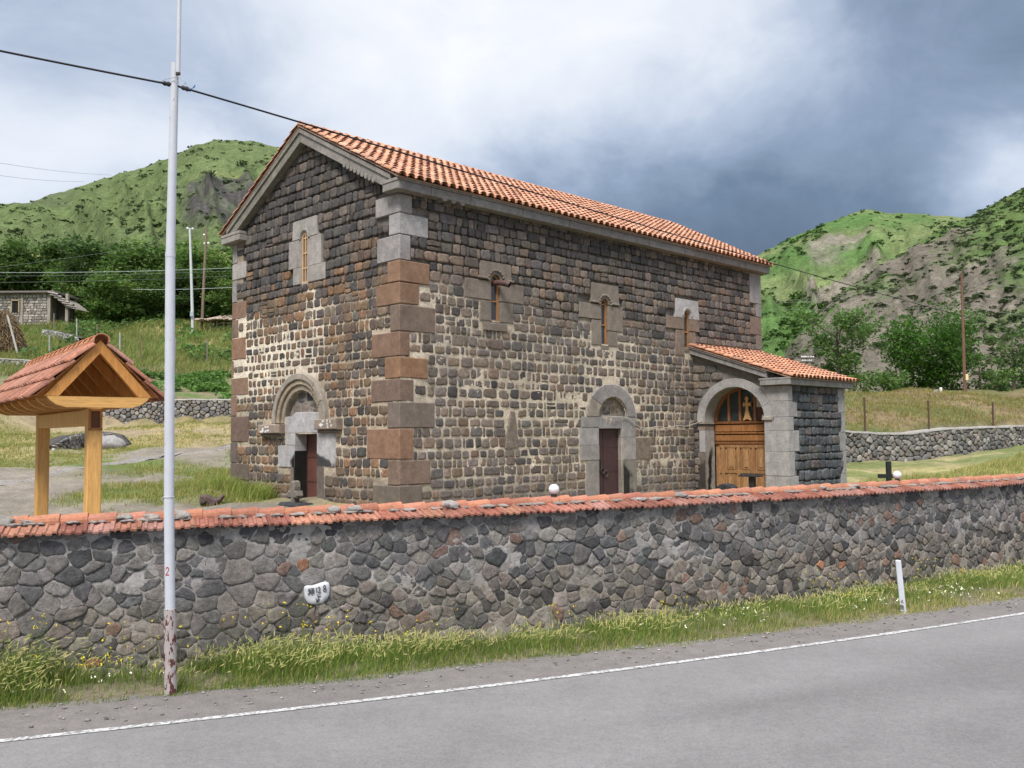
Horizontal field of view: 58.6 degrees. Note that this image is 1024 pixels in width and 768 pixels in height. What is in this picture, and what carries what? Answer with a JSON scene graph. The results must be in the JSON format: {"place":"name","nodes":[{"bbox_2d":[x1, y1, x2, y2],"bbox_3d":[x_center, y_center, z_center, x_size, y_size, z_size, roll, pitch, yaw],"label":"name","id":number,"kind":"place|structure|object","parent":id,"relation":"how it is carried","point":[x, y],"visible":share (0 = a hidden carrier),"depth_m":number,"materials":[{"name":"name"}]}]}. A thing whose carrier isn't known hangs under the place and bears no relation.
{"place":"outdoors","nodes":[
{"label":"outdoors","id":0,"kind":"place"},
{"bbox_2d":[0,444,229,484],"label":"dirt track","id":1,"kind":"structure","parent":0,"point":[125,461],"depth_m":31.49,"materials":[{"name":"soil"}]},
{"bbox_2d":[0,140,278,251],"bbox_3d":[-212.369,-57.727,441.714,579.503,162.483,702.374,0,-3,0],"label":"hill","id":2,"kind":"structure","parent":0,"point":[205,197],"depth_m":321.33,"materials":[{"name":"green plant"}]},
{"bbox_2d":[0,175,82,181],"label":"wire","id":3,"kind":"object","parent":2,"relation":"on","point":[46,180],"visible":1,"depth_m":225.74,"materials":[{"name":"grey metal"}]},
{"bbox_2d":[2,163,103,174],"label":"wire","id":4,"kind":"object","parent":2,"relation":"on","point":[53,170],"visible":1,"depth_m":214.52,"materials":[{"name":"grey metal"}]},
{"bbox_2d":[0,139,278,252],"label":"hillside bushes","id":5,"kind":"object","parent":2,"relation":"on","point":[224,181],"visible":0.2,"depth_m":300.63,"materials":[{"name":"green plant"}]},
{"bbox_2d":[185,472,279,500],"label":"tall grass","id":6,"kind":"structure","parent":0,"point":[251,489],"depth_m":21.28,"materials":[{"name":"green plant"}]},
{"bbox_2d":[0,614,1023,767],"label":"road","id":7,"kind":"structure","parent":0,"point":[950,696],"depth_m":7.89,"materials":[{"name":"grey asphalt"}]},
{"bbox_2d":[0,612,1023,741],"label":"road line","id":8,"kind":"object","parent":7,"relation":"on","point":[295,708],"visible":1,"depth_m":8.96,"materials":[{"name":"white paint"}]},
{"bbox_2d":[0,250,1023,706],"bbox_3d":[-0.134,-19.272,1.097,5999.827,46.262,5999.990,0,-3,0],"label":"ground","id":9,"kind":"structure","parent":0,"point":[16,498],"depth_m":30.49,"materials":[{"name":"soil"}]},
{"bbox_2d":[6,315,17,351],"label":"leaning pole","id":10,"kind":"object","parent":9,"relation":"on","point":[12,334],"visible":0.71,"depth_m":70.25,"materials":[{"name":"grey wood"}]},
{"bbox_2d":[0,358,29,365],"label":"stone wall","id":11,"kind":"structure","parent":9,"relation":"on","point":[25,361],"depth_m":66.55,"materials":[{"name":"grey stone"}]},
{"bbox_2d":[0,309,30,354],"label":"haystack","id":12,"kind":"object","parent":9,"relation":"on","point":[6,342],"visible":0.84,"depth_m":71.87,"materials":[{"name":"beige plant"}]},
{"bbox_2d":[0,236,32,290],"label":"tree","id":13,"kind":"object","parent":9,"relation":"on","point":[2,280],"visible":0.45,"depth_m":105.15,"materials":[{"name":"green plant"}]},
{"bbox_2d":[0,247,48,290],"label":"tree","id":14,"kind":"object","parent":9,"relation":"on","point":[26,283],"visible":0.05,"depth_m":107.00,"materials":[{"name":"green plant"}]},
{"bbox_2d":[0,235,74,290],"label":"tree","id":15,"kind":"object","parent":9,"relation":"on","point":[22,252],"visible":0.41,"depth_m":105.26,"materials":[{"name":"green plant"}]},
{"bbox_2d":[0,291,88,326],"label":"barn","id":16,"kind":"structure","parent":9,"relation":"on","point":[33,307],"depth_m":86.57,"materials":[{"name":"grey stone"}]},
{"bbox_2d":[10,300,19,312],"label":"window","id":17,"kind":"structure","parent":16,"relation":"in","point":[15,304],"depth_m":86.52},
{"bbox_2d":[9,237,84,290],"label":"tree","id":18,"kind":"object","parent":9,"relation":"on","point":[41,257],"visible":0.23,"depth_m":105.89,"materials":[{"name":"green plant"}]},
{"bbox_2d":[53,314,54,328],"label":"fence post","id":19,"kind":"object","parent":9,"relation":"on","point":[53,321],"visible":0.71,"depth_m":83.84,"materials":[{"name":"grey wood"}]},
{"bbox_2d":[42,329,84,342],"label":"stone wall","id":20,"kind":"structure","parent":9,"relation":"on","point":[51,332],"depth_m":79.25,"materials":[{"name":"grey stone"}]},
{"bbox_2d":[36,258,95,289],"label":"tree","id":21,"kind":"object","parent":9,"relation":"on","point":[58,268],"visible":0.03,"depth_m":103.70,"materials":[{"name":"green plant"}]},
{"bbox_2d":[41,259,91,321],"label":"tree","id":22,"kind":"object","parent":9,"relation":"on","point":[53,278],"visible":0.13,"depth_m":99.17,"materials":[{"name":"green plant"}]},
{"bbox_2d":[58,280,102,321],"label":"tree","id":23,"kind":"object","parent":9,"relation":"on","point":[79,314],"visible":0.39,"depth_m":97.25,"materials":[{"name":"green plant"}]},
{"bbox_2d":[0,333,163,515],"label":"wooden shelter","id":24,"kind":"object","parent":9,"relation":"on","point":[86,382],"visible":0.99,"depth_m":12.40,"materials":[{"name":"brown wood"}]},
{"bbox_2d":[50,431,130,449],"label":"boulder","id":25,"kind":"structure","parent":9,"relation":"on","point":[73,441],"depth_m":38.09,"materials":[{"name":"grey stone"}]},
{"bbox_2d":[50,232,146,319],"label":"tree","id":26,"kind":"object","parent":9,"relation":"on","point":[81,248],"visible":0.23,"depth_m":97.58,"materials":[{"name":"green plant"}]},
{"bbox_2d":[83,435,126,449],"bbox_3d":[-17.637,2.620,39.538,1.789,0.803,1.106,0,-3,0],"label":"boulder","id":27,"kind":"object","parent":9,"relation":"on","point":[111,441],"visible":0.41,"depth_m":39.35,"materials":[{"name":"grey stone"}]},
{"bbox_2d":[0,268,224,272],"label":"wire","id":28,"kind":"object","parent":9,"relation":"on","point":[78,272],"visible":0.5,"depth_m":55.97,"materials":[{"name":"grey metal"}]},
{"bbox_2d":[73,265,151,324],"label":"tree","id":29,"kind":"object","parent":9,"relation":"on","point":[105,311],"visible":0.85,"depth_m":87.39,"materials":[{"name":"green plant"}]},
{"bbox_2d":[79,245,151,318],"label":"tree","id":30,"kind":"object","parent":9,"relation":"on","point":[115,264],"visible":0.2,"depth_m":95.81,"materials":[{"name":"green plant"}]},
{"bbox_2d":[0,313,231,376],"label":"hillside weeds","id":31,"kind":"object","parent":9,"relation":"on","point":[155,352],"visible":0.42,"depth_m":75.35,"materials":[{"name":"green plant"}]},
{"bbox_2d":[119,332,120,349],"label":"fence post","id":32,"kind":"object","parent":9,"relation":"on","point":[119,340],"visible":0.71,"depth_m":73.53,"materials":[{"name":"grey wood"}]},
{"bbox_2d":[0,414,261,513],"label":"yard grass","id":33,"kind":"structure","parent":9,"relation":"on","point":[140,484],"depth_m":29.70,"materials":[{"name":"green plant"}]},
{"bbox_2d":[101,278,164,323],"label":"tree","id":34,"kind":"object","parent":9,"relation":"on","point":[128,295],"visible":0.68,"depth_m":88.32,"materials":[{"name":"green plant"}]},
{"bbox_2d":[57,271,217,275],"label":"wire","id":35,"kind":"object","parent":9,"relation":"on","point":[126,274],"visible":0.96,"depth_m":69.88,"materials":[{"name":"grey metal"}]},
{"bbox_2d":[116,259,158,319],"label":"tree","id":36,"kind":"object","parent":9,"relation":"on","point":[137,271],"visible":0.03,"depth_m":96.67,"materials":[{"name":"green plant"}]},
{"bbox_2d":[61,276,221,281],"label":"wire","id":37,"kind":"object","parent":9,"relation":"on","point":[141,279],"visible":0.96,"depth_m":69.86,"materials":[{"name":"grey metal"}]},
{"bbox_2d":[114,236,188,310],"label":"tree","id":38,"kind":"object","parent":9,"relation":"on","point":[155,258],"visible":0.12,"depth_m":95.86,"materials":[{"name":"green plant"}]},
{"bbox_2d":[127,260,181,321],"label":"tree","id":39,"kind":"object","parent":9,"relation":"on","point":[149,275],"visible":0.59,"depth_m":89.37,"materials":[{"name":"green plant"}]},
{"bbox_2d":[103,399,231,423],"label":"stone wall","id":40,"kind":"structure","parent":9,"relation":"on","point":[200,409],"depth_m":49.87,"materials":[{"name":"grey stone"}]},
{"bbox_2d":[161,0,181,695],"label":"steel pole","id":41,"kind":"object","parent":9,"relation":"on","point":[170,653],"visible":0.96,"depth_m":9.06,"materials":[{"name":"metal"}]},
{"bbox_2d":[0,50,1023,331],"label":"overhead cable","id":42,"kind":"object","parent":41,"relation":"attached to","point":[168,84],"visible":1,"depth_m":10.91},
{"bbox_2d":[122,236,220,274],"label":"tree","id":43,"kind":"object","parent":9,"relation":"on","point":[144,251],"visible":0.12,"depth_m":95.62,"materials":[{"name":"green plant"}]},
{"bbox_2d":[132,287,231,289],"bbox_3d":[-19.517,-5.808,54.864,10.701,0.787,0.812,-2,-4,28],"label":"wire","id":44,"kind":"object","parent":9,"relation":"on","point":[175,289],"visible":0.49,"depth_m":56.12,"materials":[{"name":"grey metal"}]},
{"bbox_2d":[155,269,211,322],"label":"tree","id":45,"kind":"object","parent":9,"relation":"on","point":[181,298],"visible":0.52,"depth_m":90.71,"materials":[{"name":"green plant"}]},
{"bbox_2d":[137,367,231,398],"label":"vegetable plants","id":46,"kind":"object","parent":9,"relation":"on","point":[205,381],"visible":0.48,"depth_m":58.24,"materials":[{"name":"green plant"}]},
{"bbox_2d":[186,227,193,331],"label":"utility pole","id":47,"kind":"object","parent":9,"relation":"on","point":[191,289],"visible":0.91,"depth_m":82.87,"materials":[{"name":"concrete"}]},
{"bbox_2d":[4,239,187,266],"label":"wire","id":48,"kind":"object","parent":47,"relation":"attached to","point":[92,254],"visible":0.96,"depth_m":76.40,"materials":[{"name":"grey metal"}]},
{"bbox_2d":[149,236,233,321],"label":"tree","id":49,"kind":"object","parent":9,"relation":"on","point":[184,258],"visible":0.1,"depth_m":94.39,"materials":[{"name":"green plant"}]},
{"bbox_2d":[175,263,232,317],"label":"tree","id":50,"kind":"object","parent":9,"relation":"on","point":[210,274],"visible":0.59,"depth_m":91.42,"materials":[{"name":"green plant"}]},
{"bbox_2d":[176,246,232,312],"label":"tree","id":51,"kind":"object","parent":9,"relation":"on","point":[214,257],"visible":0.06,"depth_m":94.03,"materials":[{"name":"green plant"}]},
{"bbox_2d":[200,228,208,326],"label":"utility pole","id":52,"kind":"object","parent":9,"relation":"on","point":[203,281],"visible":0.94,"depth_m":84.16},
{"bbox_2d":[184,240,232,301],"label":"tree","id":53,"kind":"object","parent":9,"relation":"on","point":[214,260],"visible":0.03,"depth_m":96.62,"materials":[{"name":"green plant"}]},
{"bbox_2d":[199,494,224,505],"bbox_3d":[-6.612,2.584,20.125,0.523,0.267,0.360,0,-3,-14],"label":"carved block","id":54,"kind":"object","parent":9,"relation":"on","point":[207,499],"depth_m":19.95,"materials":[{"name":"stone"}]},
{"bbox_2d":[195,315,232,330],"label":"shed","id":55,"kind":"structure","parent":9,"relation":"on","point":[223,321],"depth_m":83.07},
{"bbox_2d":[199,277,232,317],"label":"tree","id":56,"kind":"object","parent":9,"relation":"on","point":[225,295],"visible":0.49,"depth_m":90.08,"materials":[{"name":"green plant"}]},
{"bbox_2d":[278,501,312,506],"bbox_3d":[-4.607,2.777,19.439,0.440,0.500,0.840,3,-5,-44],"label":"stone trough","id":57,"kind":"object","parent":9,"relation":"on","point":[291,504],"visible":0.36,"depth_m":19.25,"materials":[{"name":"grey stone"}]},
{"bbox_2d":[288,480,302,502],"bbox_3d":[-4.646,2.308,19.515,0.160,0.485,0.400,3,-5,-44],"label":"stone cross","id":58,"kind":"object","parent":57,"relation":"on","point":[295,493],"visible":0.95,"depth_m":19.44,"materials":[{"name":"grey stone"}]},
{"bbox_2d":[0,557,950,692],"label":"yellow flowers","id":59,"kind":"object","parent":9,"relation":"on","point":[35,655],"visible":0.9,"depth_m":9.65,"materials":[{"name":"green plant"}]},
{"bbox_2d":[12,583,999,693],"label":"white flowers","id":60,"kind":"object","parent":9,"relation":"on","point":[961,588],"visible":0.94,"depth_m":12.02,"materials":[{"name":"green plant"}]},
{"bbox_2d":[0,473,1023,680],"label":"stone wall","id":61,"kind":"structure","parent":9,"relation":"on","point":[491,564],"depth_m":11.19,"materials":[{"name":"grey stone"}]},
{"bbox_2d":[304,581,329,604],"bbox_3d":[-2.228,2.387,10.406,0.292,0.253,0.104,1,-4,-23],"label":"painted stone sign","id":62,"kind":"object","parent":61,"relation":"attached to","point":[316,594],"visible":1,"depth_m":10.37,"materials":[{"name":"white paint"}]},
{"bbox_2d":[549,484,558,496],"bbox_3d":[0.553,1.437,12.020,0.141,0.236,0.141,0,-3,0],"label":"globe lamp","id":63,"kind":"object","parent":61,"relation":"on","point":[553,489],"visible":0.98,"depth_m":11.98,"materials":[{"name":"glass"}]},
{"bbox_2d":[893,471,901,481],"bbox_3d":[6.538,1.593,15.478,0.140,0.235,0.140,0,-3,0],"label":"globe lamp","id":64,"kind":"object","parent":61,"relation":"on","point":[897,475],"visible":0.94,"depth_m":15.44,"materials":[{"name":"glass"}]},
{"bbox_2d":[0,559,1023,709],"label":"verge grass","id":65,"kind":"structure","parent":9,"relation":"on","point":[264,672],"depth_m":10.41,"materials":[{"name":"green plant"}]},
{"bbox_2d":[0,598,1023,738],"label":"gravel shoulder","id":66,"kind":"object","parent":9,"relation":"on","point":[45,719],"visible":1,"depth_m":9.30},
{"bbox_2d":[217,121,857,504],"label":"church","id":67,"kind":"structure","parent":9,"relation":"on","point":[407,329],"depth_m":21.05,"materials":[{"name":"brown stone"}]},
{"bbox_2d":[289,215,327,285],"bbox_3d":[-4.530,-2.964,20.732,0.402,1.570,1.550,3,-5,-44],"label":"window","id":68,"kind":"structure","parent":67,"relation":"in","point":[307,264],"depth_m":20.62,"materials":[{"name":"grey stone"}]},
{"bbox_2d":[306,434,316,497],"bbox_3d":[-4.367,2.023,20.566,0.094,1.870,1.000,3,-5,-44],"label":"door","id":69,"kind":"structure","parent":67,"relation":"in","point":[311,438],"depth_m":20.74,"materials":[{"name":"brown wood"}]},
{"bbox_2d":[464,260,523,331],"bbox_3d":[-0.368,-1.907,19.936,1.780,1.510,0.736,3,-5,-44],"label":"window","id":70,"kind":"structure","parent":67,"relation":"in","point":[498,288],"depth_m":19.97,"materials":[{"name":"grey stone"}]},
{"bbox_2d":[577,282,622,349],"bbox_3d":[2.097,-1.659,22.562,1.670,1.620,0.424,3,-5,-44],"label":"window","id":71,"kind":"structure","parent":67,"relation":"in","point":[609,318],"depth_m":22.60,"materials":[{"name":"grey stone"}]},
{"bbox_2d":[599,429,618,494],"bbox_3d":[2.331,2.060,22.550,0.970,1.930,0.107,3,-5,-44],"label":"door","id":72,"kind":"structure","parent":67,"relation":"in","point":[608,438],"depth_m":22.60,"materials":[{"name":"wood"}]},
{"bbox_2d":[602,416,700,428],"bbox_3d":[3.601,1.002,23.576,3.937,0.316,0.226,2,-4,-41],"label":"cord","id":73,"kind":"object","parent":67,"relation":"attached to","point":[651,427],"visible":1,"depth_m":23.42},
{"bbox_2d":[664,298,699,355],"bbox_3d":[4.552,-1.542,24.983,1.550,1.550,0.402,3,-5,-44],"label":"window","id":74,"kind":"structure","parent":67,"relation":"in","point":[685,317],"depth_m":24.89,"materials":[{"name":"grey stone"}]},
{"bbox_2d":[714,388,765,487],"bbox_3d":[6.267,1.583,24.475,0.115,3.047,1.875,3,-5,-44],"label":"door","id":75,"kind":"structure","parent":67,"relation":"in","point":[739,405],"depth_m":24.58,"materials":[{"name":"brown wood"}]},
{"bbox_2d":[717,483,736,489],"bbox_3d":[5.562,2.794,23.608,0.228,0.440,0.540,3,-5,-44],"label":"carved stone","id":76,"kind":"object","parent":9,"relation":"on","point":[725,486],"visible":0.34,"depth_m":23.53,"materials":[{"name":"grey stone"}]},
{"bbox_2d":[738,473,762,487],"bbox_3d":[6.126,2.642,23.389,0.340,0.712,0.523,3,-5,-44],"label":"candle stand","id":77,"kind":"object","parent":9,"relation":"on","point":[752,479],"visible":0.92,"depth_m":23.32,"materials":[{"name":"metal"}]},
{"bbox_2d":[799,355,815,363],"bbox_3d":[20.155,-0.361,62.099,1.121,3.169,0.190,0,-3,0],"label":"telegraph pole","id":78,"kind":"object","parent":9,"relation":"on","point":[806,361],"visible":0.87,"depth_m":62.09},
{"bbox_2d":[784,303,886,386],"bbox_3d":[20.032,-1.836,56.267,5.574,6.391,4.380,-2,-4,32],"label":"airy tree","id":79,"kind":"object","parent":9,"relation":"on","point":[840,357],"visible":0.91,"depth_m":55.66,"materials":[{"name":"green plant"}]},
{"bbox_2d":[848,368,882,392],"bbox_3d":[21.136,0.002,54.251,2.378,2.076,2.477,-2,-4,28],"label":"bush","id":80,"kind":"object","parent":9,"relation":"on","point":[870,378],"visible":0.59,"depth_m":54.02,"materials":[{"name":"green plant"}]},
{"bbox_2d":[878,461,893,480],"bbox_3d":[9.877,2.507,23.892,0.560,0.971,0.100,0,-3,0],"label":"black cross","id":81,"kind":"object","parent":9,"relation":"on","point":[888,475],"visible":0.58,"depth_m":23.86,"materials":[{"name":"metal"}]},
{"bbox_2d":[875,370,909,391],"bbox_3d":[22.040,-0.001,53.000,2.036,1.666,2.082,0,-3,0],"label":"bush","id":82,"kind":"object","parent":9,"relation":"on","point":[892,383],"visible":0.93,"depth_m":52.83,"materials":[{"name":"green plant"}]},
{"bbox_2d":[895,560,906,613],"bbox_3d":[5.454,2.914,12.769,0.141,0.887,0.068,0,-3,0],"label":"roadside post","id":83,"kind":"object","parent":9,"relation":"on","point":[900,585],"visible":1,"depth_m":12.75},
{"bbox_2d":[874,289,988,390],"bbox_3d":[27.016,-2.388,58.286,6.446,6.543,7.532,-3,-4,35],"label":"round tree","id":84,"kind":"object","parent":9,"relation":"on","point":[933,373],"visible":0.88,"depth_m":57.16,"materials":[{"name":"green plant"}]},
{"bbox_2d":[843,425,1023,462],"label":"stone wall","id":85,"kind":"structure","parent":9,"relation":"on","point":[914,445],"depth_m":38.18,"materials":[{"name":"grey stone"}]},
{"bbox_2d":[863,397,865,431],"bbox_3d":[14.221,1.749,36.718,0.064,2.437,0.064,0,-3,0],"label":"fence post","id":86,"kind":"object","parent":85,"relation":"on","point":[864,405],"visible":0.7,"depth_m":36.72,"materials":[{"name":"wood"}]},
{"bbox_2d":[927,400,929,428],"bbox_3d":[17.675,1.939,38.644,0.064,2.487,0.064,0,-3,0],"label":"fence post","id":87,"kind":"object","parent":85,"relation":"on","point":[928,412],"visible":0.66,"depth_m":38.65,"materials":[{"name":"wood"}]},
{"bbox_2d":[992,402,993,425],"bbox_3d":[21.603,1.845,40.918,0.064,2.092,0.064,0,-3,0],"label":"fence post","id":88,"kind":"object","parent":85,"relation":"on","point":[992,413],"visible":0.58,"depth_m":40.93,"materials":[{"name":"wood"}]},
{"bbox_2d":[844,386,1023,431],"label":"bank grass","id":89,"kind":"structure","parent":9,"relation":"on","point":[917,404],"depth_m":43.42,"materials":[{"name":"green plant"}]},
{"bbox_2d":[856,451,1023,482],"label":"churchyard grass","id":90,"kind":"structure","parent":9,"relation":"on","point":[1007,464],"depth_m":30.12,"materials":[{"name":"green plant"}]},
{"bbox_2d":[960,273,967,391],"bbox_3d":[25.854,-2.775,52.181,0.222,7.220,0.295,0,-3,0],"label":"utility pole","id":91,"kind":"object","parent":9,"relation":"on","point":[965,376],"visible":0.83,"depth_m":52.17,"materials":[{"name":"wood"}]},
{"bbox_2d":[773,281,1023,301],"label":"wire","id":92,"kind":"object","parent":91,"relation":"attached to","point":[905,288],"visible":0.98,"depth_m":54.23,"materials":[{"name":"black metal"}]},
{"bbox_2d":[785,306,1018,314],"bbox_3d":[23.300,-4.083,53.944,2.103,2.570,17.599,2,-4,-37],"label":"wire","id":93,"kind":"object","parent":91,"relation":"attached to","point":[889,308],"visible":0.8,"depth_m":55.01,"materials":[{"name":"black metal"}]},
{"bbox_2d":[785,291,1021,302],"bbox_3d":[23.309,-4.590,53.970,2.092,2.356,17.609,2,-4,-37],"label":"wire","id":94,"kind":"object","parent":91,"relation":"attached to","point":[904,295],"visible":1,"depth_m":54.10,"materials":[{"name":"black metal"}]},
{"bbox_2d":[956,353,1001,389],"bbox_3d":[28.902,-0.608,56.160,2.607,2.750,1.796,-3,-4,40],"label":"young tree","id":95,"kind":"object","parent":9,"relation":"on","point":[985,375],"visible":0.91,"depth_m":56.00,"materials":[{"name":"green plant"}]},
{"bbox_2d":[979,318,1023,389],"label":"young tree","id":96,"kind":"object","parent":9,"relation":"on","point":[1013,355],"visible":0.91,"depth_m":60.00,"materials":[{"name":"green plant"}]},
{"bbox_2d":[985,367,1022,391],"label":"bush","id":97,"kind":"object","parent":9,"relation":"on","point":[1003,383],"visible":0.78,"depth_m":56.87,"materials":[{"name":"green plant"}]},
{"bbox_2d":[0,0,1023,255],"label":"sky","id":98,"kind":"structure","parent":0,"point":[750,126],"materials":[{"name":"grey"}]},
{"bbox_2d":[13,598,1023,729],"bbox_3d":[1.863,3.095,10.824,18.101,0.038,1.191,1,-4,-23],"label":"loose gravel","id":99,"kind":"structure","parent":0,"point":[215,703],"depth_m":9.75,"materials":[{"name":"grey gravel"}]},
{"bbox_2d":[757,209,964,357],"bbox_3d":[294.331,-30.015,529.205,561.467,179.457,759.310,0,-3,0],"label":"hill","id":100,"kind":"structure","parent":0,"point":[825,248],"depth_m":457.83,"materials":[{"name":"green plant"}]},
{"bbox_2d":[760,209,958,350],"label":"hillside bushes","id":101,"kind":"object","parent":100,"relation":"on","point":[792,332],"visible":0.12,"depth_m":335.74,"materials":[{"name":"green plant"}]},
{"bbox_2d":[784,189,1023,392],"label":"hill","id":102,"kind":"structure","parent":0,"point":[937,275],"depth_m":199.75,"materials":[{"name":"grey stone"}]},
{"bbox_2d":[783,188,1023,391],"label":"hillside bushes","id":103,"kind":"object","parent":102,"relation":"on","point":[1013,317],"visible":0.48,"depth_m":204.51,"materials":[{"name":"green plant"}]}
]}

